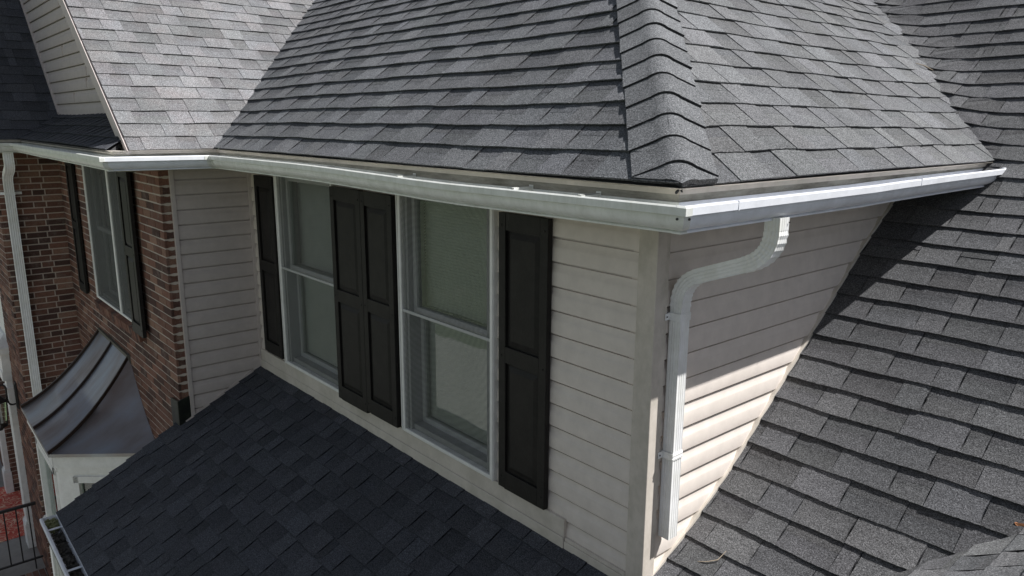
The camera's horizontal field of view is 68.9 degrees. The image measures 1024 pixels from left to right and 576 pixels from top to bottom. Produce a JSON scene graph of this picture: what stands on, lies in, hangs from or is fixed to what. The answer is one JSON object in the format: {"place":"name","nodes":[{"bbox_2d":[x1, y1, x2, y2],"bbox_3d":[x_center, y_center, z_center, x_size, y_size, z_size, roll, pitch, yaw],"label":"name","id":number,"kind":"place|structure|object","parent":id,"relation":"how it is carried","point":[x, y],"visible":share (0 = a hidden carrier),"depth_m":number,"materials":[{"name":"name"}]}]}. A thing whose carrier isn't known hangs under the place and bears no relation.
{"place":"outdoors","nodes":[
{"label":"outdoors","id":0,"kind":"place"},
{"bbox_2d":[0,487,24,541],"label":"mulch bed","id":1,"kind":"object","parent":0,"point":[10,500],"depth_m":10.56,"materials":[{"name":"red"}]},
{"label":"lawn","id":2,"kind":"structure","parent":0,"visible":0},
{"bbox_2d":[0,0,1023,575],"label":"house","id":3,"kind":"structure","parent":2,"relation":"on","point":[532,286],"depth_m":4.04,"materials":[{"name":"grey"}]},
{"bbox_2d":[0,381,19,430],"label":"wall lantern","id":4,"kind":"object","parent":3,"relation":"attached to","point":[5,401],"depth_m":9.07,"materials":[{"name":"black metal"}]},
{"bbox_2d":[0,501,42,570],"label":"porch railing","id":5,"kind":"object","parent":3,"relation":"on","point":[27,505],"visible":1,"depth_m":9.16,"materials":[{"name":"black metal"}]},
{"bbox_2d":[44,517,59,533],"bbox_3d":[-3.414,1.767,5.558,0.106,0.062,0.162,-10,16,-40],"label":"moss clump","id":6,"kind":"object","parent":3,"relation":"on","point":[52,523],"visible":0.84,"depth_m":5.54,"materials":[{"name":"green plant"}]},
{"bbox_2d":[47,530,84,575],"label":"leaf litter","id":7,"kind":"object","parent":3,"relation":"on","point":[65,552],"visible":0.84,"depth_m":5.23,"materials":[{"name":"black plant"}]},
{"bbox_2d":[20,327,153,517],"bbox_3d":[-4.237,1.809,7.471,0.820,2.562,2.580,-10,16,-40],"label":"bay window","id":8,"kind":"structure","parent":3,"relation":"in","point":[85,424],"depth_m":6.91,"materials":[{"name":"grey metal"}]},
{"bbox_2d":[81,148,131,321],"bbox_3d":[-3.593,-0.492,7.030,0.406,1.585,1.444,-10,16,-40],"label":"window","id":9,"kind":"structure","parent":3,"relation":"in","point":[100,186],"depth_m":6.95,"materials":[{"name":"glass"}]},
{"bbox_2d":[273,176,338,392],"bbox_3d":[-1.338,-0.090,5.526,0.406,1.698,0.954,-10,16,-40],"label":"window","id":10,"kind":"structure","parent":3,"relation":"in","point":[302,207],"depth_m":5.63,"materials":[{"name":"glass"}]},
{"bbox_2d":[395,195,498,480],"bbox_3d":[-0.236,0.195,4.274,0.406,1.702,0.930,-10,16,-40],"label":"window","id":11,"kind":"structure","parent":3,"relation":"in","point":[448,254],"depth_m":4.31,"materials":[{"name":"glass"}]},
{"bbox_2d":[698,551,725,561],"bbox_3d":[0.879,1.184,3.276,0.122,0.061,0.028,1,13,4],"label":"twig","id":12,"kind":"object","parent":3,"relation":"on","point":[712,560],"visible":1,"depth_m":3.27,"materials":[{"name":"wood"}]}
]}

